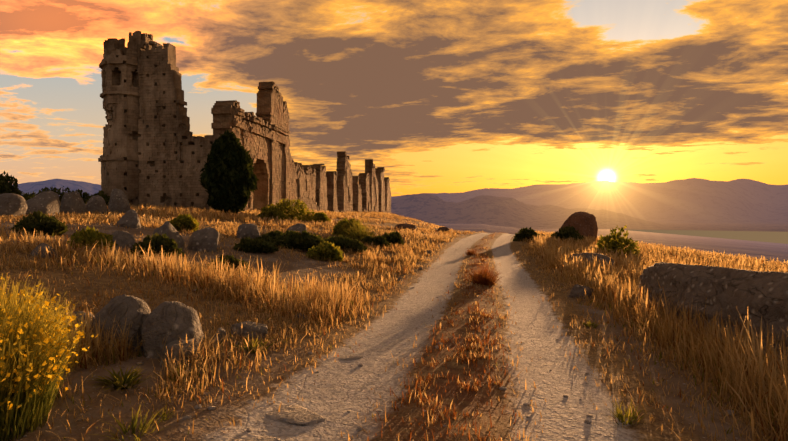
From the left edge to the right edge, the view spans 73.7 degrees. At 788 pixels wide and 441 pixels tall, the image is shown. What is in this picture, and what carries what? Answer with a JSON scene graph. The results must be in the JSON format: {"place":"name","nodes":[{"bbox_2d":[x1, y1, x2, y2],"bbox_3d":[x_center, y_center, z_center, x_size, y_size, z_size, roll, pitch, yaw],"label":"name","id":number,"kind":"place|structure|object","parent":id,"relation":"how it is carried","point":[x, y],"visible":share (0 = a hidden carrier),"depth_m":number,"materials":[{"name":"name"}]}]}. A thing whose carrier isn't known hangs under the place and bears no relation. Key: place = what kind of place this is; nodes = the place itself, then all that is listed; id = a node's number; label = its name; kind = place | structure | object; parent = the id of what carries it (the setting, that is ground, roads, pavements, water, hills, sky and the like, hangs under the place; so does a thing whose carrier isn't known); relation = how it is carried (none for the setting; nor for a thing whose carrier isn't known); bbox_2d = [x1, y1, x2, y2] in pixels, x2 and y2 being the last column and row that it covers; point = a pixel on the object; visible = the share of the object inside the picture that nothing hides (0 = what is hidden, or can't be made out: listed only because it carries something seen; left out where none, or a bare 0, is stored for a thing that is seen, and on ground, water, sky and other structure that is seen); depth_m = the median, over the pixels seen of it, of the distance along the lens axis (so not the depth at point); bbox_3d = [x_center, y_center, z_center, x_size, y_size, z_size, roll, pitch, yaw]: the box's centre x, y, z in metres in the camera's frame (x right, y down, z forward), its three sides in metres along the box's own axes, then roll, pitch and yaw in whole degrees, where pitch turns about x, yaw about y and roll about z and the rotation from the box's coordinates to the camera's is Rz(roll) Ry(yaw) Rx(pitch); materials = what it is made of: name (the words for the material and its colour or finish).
{"place":"outdoors","nodes":[
{"label":"outdoors","id":0,"kind":"place"},
{"bbox_2d":[98,31,152,206],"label":"tower","id":1,"kind":"structure","parent":0,"point":[118,159],"depth_m":35.15,"materials":[{"name":"beige stone"}]},
{"bbox_2d":[137,41,220,210],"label":"ruin wall","id":2,"kind":"structure","parent":0,"point":[173,156],"depth_m":35.01,"materials":[{"name":"beige stone"}]},
{"bbox_2d":[266,198,315,221],"bbox_3d":[-6.363,-0.633,31.881,3.300,1.463,2.590,0,1,10],"label":"bush","id":3,"kind":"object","parent":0,"point":[288,207],"depth_m":31.49,"materials":[{"name":"green plant"}]},
{"bbox_2d":[0,213,787,440],"bbox_3d":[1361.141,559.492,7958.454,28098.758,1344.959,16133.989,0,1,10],"label":"terrain","id":4,"kind":"structure","parent":0,"point":[336,392],"depth_m":5.60,"materials":[{"name":"brown soil"}]},
{"bbox_2d":[0,171,24,196],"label":"skyline tree","id":5,"kind":"object","parent":4,"relation":"on","point":[8,184],"visible":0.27,"depth_m":29.55,"materials":[{"name":"green plant"}]},
{"bbox_2d":[0,193,27,216],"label":"boulder","id":6,"kind":"object","parent":4,"relation":"on","point":[14,205],"visible":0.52,"depth_m":17.36,"materials":[{"name":"grey stone"}]},
{"bbox_2d":[21,191,35,200],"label":"shrub","id":7,"kind":"object","parent":4,"relation":"on","point":[26,196],"visible":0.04,"depth_m":39.25,"materials":[{"name":"green plant"}]},
{"bbox_2d":[10,210,68,236],"bbox_3d":[-8.686,0.080,12.908,1.386,0.699,1.030,0,1,10],"label":"scrub shrub","id":8,"kind":"object","parent":4,"relation":"on","point":[39,221],"visible":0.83,"depth_m":12.69,"materials":[{"name":"green plant"}]},
{"bbox_2d":[1,273,80,355],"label":"broom plant","id":9,"kind":"object","parent":4,"relation":"on","point":[24,299],"depth_m":4.54,"materials":[{"name":"yellow plant"}]},
{"bbox_2d":[25,191,59,215],"bbox_3d":[-13.033,-0.521,19.505,1.069,1.196,1.468,0,1,10],"label":"boulder","id":10,"kind":"object","parent":4,"relation":"on","point":[47,202],"visible":0.6,"depth_m":19.16,"materials":[{"name":"grey stone"}]},
{"bbox_2d":[30,243,58,258],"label":"boulder","id":11,"kind":"object","parent":4,"relation":"on","point":[43,249],"visible":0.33,"depth_m":10.08,"materials":[{"name":"grey stone"}]},
{"bbox_2d":[0,275,97,440],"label":"broom plant","id":12,"kind":"object","parent":4,"relation":"on","point":[21,417],"depth_m":3.58,"materials":[{"name":"yellow plant"}]},
{"bbox_2d":[60,190,86,214],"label":"boulder","id":13,"kind":"object","parent":4,"relation":"on","point":[71,202],"visible":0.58,"depth_m":21.00,"materials":[{"name":"grey stone"}]},
{"bbox_2d":[56,311,93,336],"bbox_3d":[-3.332,1.172,5.532,0.454,0.453,0.396,0,1,-27],"label":"boulder","id":14,"kind":"object","parent":4,"relation":"on","point":[79,315],"visible":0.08,"depth_m":5.43,"materials":[{"name":"grey stone"}]},
{"bbox_2d":[60,189,89,201],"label":"shrub","id":15,"kind":"object","parent":4,"relation":"on","point":[85,196],"visible":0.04,"depth_m":35.60,"materials":[{"name":"green plant"}]},
{"bbox_2d":[86,195,107,213],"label":"boulder","id":16,"kind":"object","parent":4,"relation":"on","point":[97,203],"visible":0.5,"depth_m":22.65,"materials":[{"name":"grey stone"}]},
{"bbox_2d":[84,190,109,204],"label":"shrub","id":17,"kind":"object","parent":4,"relation":"on","point":[105,197],"visible":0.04,"depth_m":29.56,"materials":[{"name":"green plant"}]},
{"bbox_2d":[108,188,129,212],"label":"boulder","id":18,"kind":"object","parent":4,"relation":"on","point":[118,201],"visible":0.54,"depth_m":24.26,"materials":[{"name":"grey stone"}]},
{"bbox_2d":[89,294,150,353],"bbox_3d":[-2.908,1.150,5.595,0.689,0.732,0.496,0,1,-23],"label":"boulder","id":19,"kind":"object","parent":4,"relation":"on","point":[136,311],"visible":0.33,"depth_m":5.46,"materials":[{"name":"grey stone"}]},
{"bbox_2d":[79,364,161,391],"bbox_3d":[-2.363,1.377,4.591,0.607,0.165,0.614,0,1,30],"label":"weed","id":20,"kind":"object","parent":4,"relation":"on","point":[128,378],"visible":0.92,"depth_m":4.56,"materials":[{"name":"green plant"}]},
{"bbox_2d":[112,230,136,247],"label":"boulder","id":21,"kind":"object","parent":4,"relation":"on","point":[122,239],"visible":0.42,"depth_m":12.55,"materials":[{"name":"grey stone"}]},
{"bbox_2d":[88,405,168,440],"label":"weed","id":22,"kind":"object","parent":4,"relation":"on","point":[133,426],"visible":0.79,"depth_m":3.73,"materials":[{"name":"green plant"}]},
{"bbox_2d":[117,209,140,227],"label":"boulder","id":23,"kind":"object","parent":4,"relation":"on","point":[129,218],"visible":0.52,"depth_m":16.32,"materials":[{"name":"grey stone"}]},
{"bbox_2d":[128,233,185,257],"bbox_3d":[-5.338,0.577,11.770,1.394,0.632,1.018,0,1,10],"label":"scrub shrub","id":24,"kind":"object","parent":4,"relation":"on","point":[157,242],"visible":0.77,"depth_m":11.60,"materials":[{"name":"green plant"}]},
{"bbox_2d":[149,405,180,421],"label":"weed","id":25,"kind":"object","parent":4,"relation":"on","point":[163,415],"visible":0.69,"depth_m":4.01,"materials":[{"name":"green plant"}]},
{"bbox_2d":[153,221,184,251],"bbox_3d":[-5.767,0.468,13.303,0.933,0.942,0.674,0,1,31],"label":"boulder","id":26,"kind":"object","parent":4,"relation":"on","point":[169,229],"visible":0.48,"depth_m":13.12,"materials":[{"name":"grey stone"}]},
{"bbox_2d":[142,301,204,358],"bbox_3d":[-2.374,1.215,5.664,0.546,0.702,0.652,0,1,-7],"label":"boulder","id":27,"kind":"object","parent":4,"relation":"on","point":[174,320],"visible":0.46,"depth_m":5.45,"materials":[{"name":"grey stone"}]},
{"bbox_2d":[155,365,197,381],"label":"weed","id":28,"kind":"object","parent":4,"relation":"on","point":[178,374],"visible":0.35,"depth_m":4.87,"materials":[{"name":"green plant"}]},
{"bbox_2d":[160,337,200,368],"bbox_3d":[-2.204,1.370,5.373,0.286,0.282,0.480,0,1,26],"label":"boulder","id":29,"kind":"object","parent":4,"relation":"on","point":[174,346],"visible":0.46,"depth_m":5.25,"materials":[{"name":"grey stone"}]},
{"bbox_2d":[187,227,219,251],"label":"boulder","id":30,"kind":"object","parent":4,"relation":"on","point":[204,239],"visible":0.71,"depth_m":13.77,"materials":[{"name":"grey stone"}]},
{"bbox_2d":[214,327,228,342],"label":"rock","id":31,"kind":"object","parent":4,"relation":"on","point":[220,332],"visible":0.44,"depth_m":6.11,"materials":[{"name":"grey stone"}]},
{"bbox_2d":[198,130,258,213],"bbox_3d":[-9.568,-2.699,30.363,3.331,5.194,3.381,0,1,10],"label":"cypress tree","id":32,"kind":"object","parent":4,"relation":"on","point":[228,180],"visible":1,"depth_m":29.52,"materials":[{"name":"green plant"}]},
{"bbox_2d":[206,255,250,273],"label":"scrub shrub","id":33,"kind":"object","parent":4,"relation":"on","point":[232,260],"visible":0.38,"depth_m":11.04,"materials":[{"name":"green plant"}]},
{"bbox_2d":[237,223,259,238],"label":"boulder","id":34,"kind":"object","parent":4,"relation":"on","point":[248,230],"visible":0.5,"depth_m":17.12,"materials":[{"name":"grey stone"}]},
{"bbox_2d":[231,321,267,340],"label":"boulder","id":35,"kind":"object","parent":4,"relation":"on","point":[260,329],"visible":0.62,"depth_m":6.39,"materials":[{"name":"grey stone"}]},
{"bbox_2d":[224,335,275,353],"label":"weed","id":36,"kind":"object","parent":4,"relation":"on","point":[256,344],"visible":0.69,"depth_m":5.86,"materials":[{"name":"green plant"}]},
{"bbox_2d":[232,236,278,253],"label":"bush","id":37,"kind":"object","parent":4,"relation":"on","point":[246,244],"visible":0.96,"depth_m":14.42,"materials":[{"name":"green plant"}]},
{"bbox_2d":[239,437,280,440],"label":"flat stone","id":38,"kind":"object","parent":4,"relation":"on","point":[265,439],"visible":0.98,"depth_m":3.78,"materials":[{"name":"beige stone"}]},
{"bbox_2d":[254,230,285,240],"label":"bush","id":39,"kind":"object","parent":4,"relation":"on","point":[275,234],"depth_m":17.02,"materials":[{"name":"green plant"}]},
{"bbox_2d":[257,207,285,219],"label":"bush","id":40,"kind":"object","parent":4,"relation":"on","point":[274,212],"depth_m":30.55,"materials":[{"name":"green plant"}]},
{"bbox_2d":[265,405,325,425],"bbox_3d":[-0.844,1.618,4.311,0.665,0.100,0.357,0,1,24],"label":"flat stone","id":41,"kind":"object","parent":4,"relation":"on","point":[297,414],"visible":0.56,"depth_m":4.23,"materials":[{"name":"beige stone"}]},
{"bbox_2d":[287,223,306,233],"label":"boulder","id":42,"kind":"object","parent":4,"relation":"on","point":[300,227],"visible":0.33,"depth_m":21.72,"materials":[{"name":"grey stone"}]},
{"bbox_2d":[211,81,390,213],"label":"ruin wall","id":43,"kind":"structure","parent":4,"relation":"on","point":[263,136],"depth_m":44.99,"materials":[{"name":"beige stone"}]},
{"bbox_2d":[310,212,330,222],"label":"bush","id":44,"kind":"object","parent":4,"relation":"on","point":[320,217],"depth_m":32.57,"materials":[{"name":"green plant"}]},
{"bbox_2d":[325,235,366,252],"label":"bush","id":45,"kind":"object","parent":4,"relation":"on","point":[348,243],"visible":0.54,"depth_m":17.70,"materials":[{"name":"green plant"}]},
{"bbox_2d":[332,218,364,236],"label":"bush","id":46,"kind":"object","parent":4,"relation":"on","point":[336,229],"depth_m":23.65,"materials":[{"name":"green plant"}]},
{"bbox_2d":[338,356,362,360],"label":"flat stone","id":47,"kind":"object","parent":4,"relation":"on","point":[348,358],"visible":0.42,"depth_m":5.96,"materials":[{"name":"beige stone"}]},
{"bbox_2d":[337,217,389,239],"bbox_3d":[-1.496,0.352,22.243,2.936,1.259,3.076,0,1,10],"label":"bush","id":48,"kind":"object","parent":4,"relation":"on","point":[357,233],"visible":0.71,"depth_m":22.11,"materials":[{"name":"green plant"}]},
{"bbox_2d":[361,235,390,247],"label":"bush","id":49,"kind":"object","parent":4,"relation":"on","point":[378,240],"visible":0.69,"depth_m":20.78,"materials":[{"name":"green plant"}]},
{"bbox_2d":[23,238,735,440],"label":"pebbles","id":50,"kind":"object","parent":4,"relation":"on","point":[358,429],"depth_m":4.46,"materials":[{"name":"grey stone"}]},
{"bbox_2d":[381,230,404,246],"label":"scrub shrub","id":51,"kind":"object","parent":4,"relation":"on","point":[394,237],"visible":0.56,"depth_m":22.56,"materials":[{"name":"green plant"}]},
{"bbox_2d":[395,223,415,230],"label":"boulder","id":52,"kind":"object","parent":4,"relation":"on","point":[409,226],"visible":0.46,"depth_m":34.85,"materials":[{"name":"grey stone"}]},
{"bbox_2d":[437,227,448,231],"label":"boulder","id":53,"kind":"object","parent":4,"relation":"on","point":[443,229],"visible":0.5,"depth_m":41.05,"materials":[{"name":"grey stone"}]},
{"bbox_2d":[463,247,476,254],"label":"grass tuft","id":54,"kind":"object","parent":4,"relation":"on","point":[470,252],"visible":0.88,"depth_m":20.26,"materials":[{"name":"brown plant"}]},
{"bbox_2d":[462,262,500,285],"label":"dry shrub","id":55,"kind":"object","parent":4,"relation":"on","point":[480,278],"visible":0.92,"depth_m":11.95,"materials":[{"name":"brown plant"}]},
{"bbox_2d":[561,211,597,237],"bbox_3d":[13.618,0.544,38.753,2.551,2.431,1.663,0,1,30],"label":"boulder","id":56,"kind":"object","parent":4,"relation":"on","point":[584,223],"visible":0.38,"depth_m":37.92,"materials":[{"name":"brown stone"}]},
{"bbox_2d":[568,284,593,298],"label":"rock","id":57,"kind":"object","parent":4,"relation":"on","point":[577,290],"visible":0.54,"depth_m":10.72,"materials":[{"name":"grey stone"}]},
{"bbox_2d":[579,321,601,327],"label":"weed","id":58,"kind":"object","parent":4,"relation":"on","point":[589,324],"visible":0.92,"depth_m":7.82,"materials":[{"name":"green plant"}]},
{"bbox_2d":[569,252,615,265],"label":"boulder","id":59,"kind":"object","parent":4,"relation":"on","point":[590,256],"visible":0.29,"depth_m":16.32,"materials":[{"name":"grey stone"}]},
{"bbox_2d":[600,398,651,426],"bbox_3d":[1.866,1.560,4.286,0.396,0.187,0.482,0,1,-7],"label":"weed","id":60,"kind":"object","parent":4,"relation":"on","point":[619,414],"visible":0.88,"depth_m":4.31,"materials":[{"name":"green plant"}]},
{"bbox_2d":[633,262,787,368],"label":"long boulder","id":61,"kind":"object","parent":4,"relation":"on","point":[735,293],"visible":0.58,"depth_m":7.34,"materials":[{"name":"grey stone"}]},
{"bbox_2d":[0,202,787,440],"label":"grass field","id":62,"kind":"structure","parent":0,"point":[726,353],"depth_m":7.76,"materials":[{"name":"beige plant"}]},
{"bbox_2d":[27,186,70,201],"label":"shrub","id":63,"kind":"object","parent":62,"relation":"on","point":[58,192],"depth_m":33.32,"materials":[{"name":"green plant"}]},
{"bbox_2d":[67,226,117,248],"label":"scrub shrub","id":64,"kind":"object","parent":62,"relation":"on","point":[91,235],"depth_m":11.58,"materials":[{"name":"green plant"}]},
{"bbox_2d":[169,214,199,231],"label":"scrub shrub","id":65,"kind":"object","parent":62,"relation":"on","point":[187,221],"depth_m":17.12,"materials":[{"name":"green plant"}]},
{"bbox_2d":[306,241,343,261],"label":"scrub shrub","id":66,"kind":"object","parent":62,"relation":"on","point":[320,250],"depth_m":14.85,"materials":[{"name":"green plant"}]},
{"bbox_2d":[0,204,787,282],"bbox_3d":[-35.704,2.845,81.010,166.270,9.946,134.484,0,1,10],"label":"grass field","id":67,"kind":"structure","parent":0,"point":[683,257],"depth_m":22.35,"materials":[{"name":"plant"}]},
{"bbox_2d":[266,230,325,250],"bbox_3d":[-3.066,0.637,16.577,2.348,0.710,1.400,0,1,10],"label":"bush","id":68,"kind":"object","parent":67,"relation":"on","point":[305,240],"depth_m":16.32,"materials":[{"name":"green plant"}]},
{"bbox_2d":[0,0,787,243],"label":"sky","id":69,"kind":"structure","parent":0,"point":[444,96],"materials":[{"name":"orange"}]},
{"bbox_2d":[17,178,787,223],"bbox_3d":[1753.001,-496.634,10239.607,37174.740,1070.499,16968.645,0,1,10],"label":"mountains","id":70,"kind":"structure","parent":0,"point":[736,201],"depth_m":11763.79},
{"bbox_2d":[513,227,538,240],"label":"bush","id":71,"kind":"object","parent":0,"point":[529,233],"depth_m":30.22,"materials":[{"name":"green plant"}]},
{"bbox_2d":[551,225,583,241],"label":"bush","id":72,"kind":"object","parent":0,"point":[567,232],"depth_m":29.73,"materials":[{"name":"green plant"}]},
{"bbox_2d":[390,193,787,231],"bbox_3d":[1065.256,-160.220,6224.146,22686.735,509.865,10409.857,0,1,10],"label":"hills","id":73,"kind":"structure","parent":0,"point":[484,209],"depth_m":7690.32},
{"bbox_2d":[595,225,641,256],"bbox_3d":[9.796,0.981,23.115,1.966,1.618,1.632,0,1,10],"label":"bush","id":74,"kind":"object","parent":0,"point":[612,239],"depth_m":22.90,"materials":[{"name":"green plant"}]}
]}

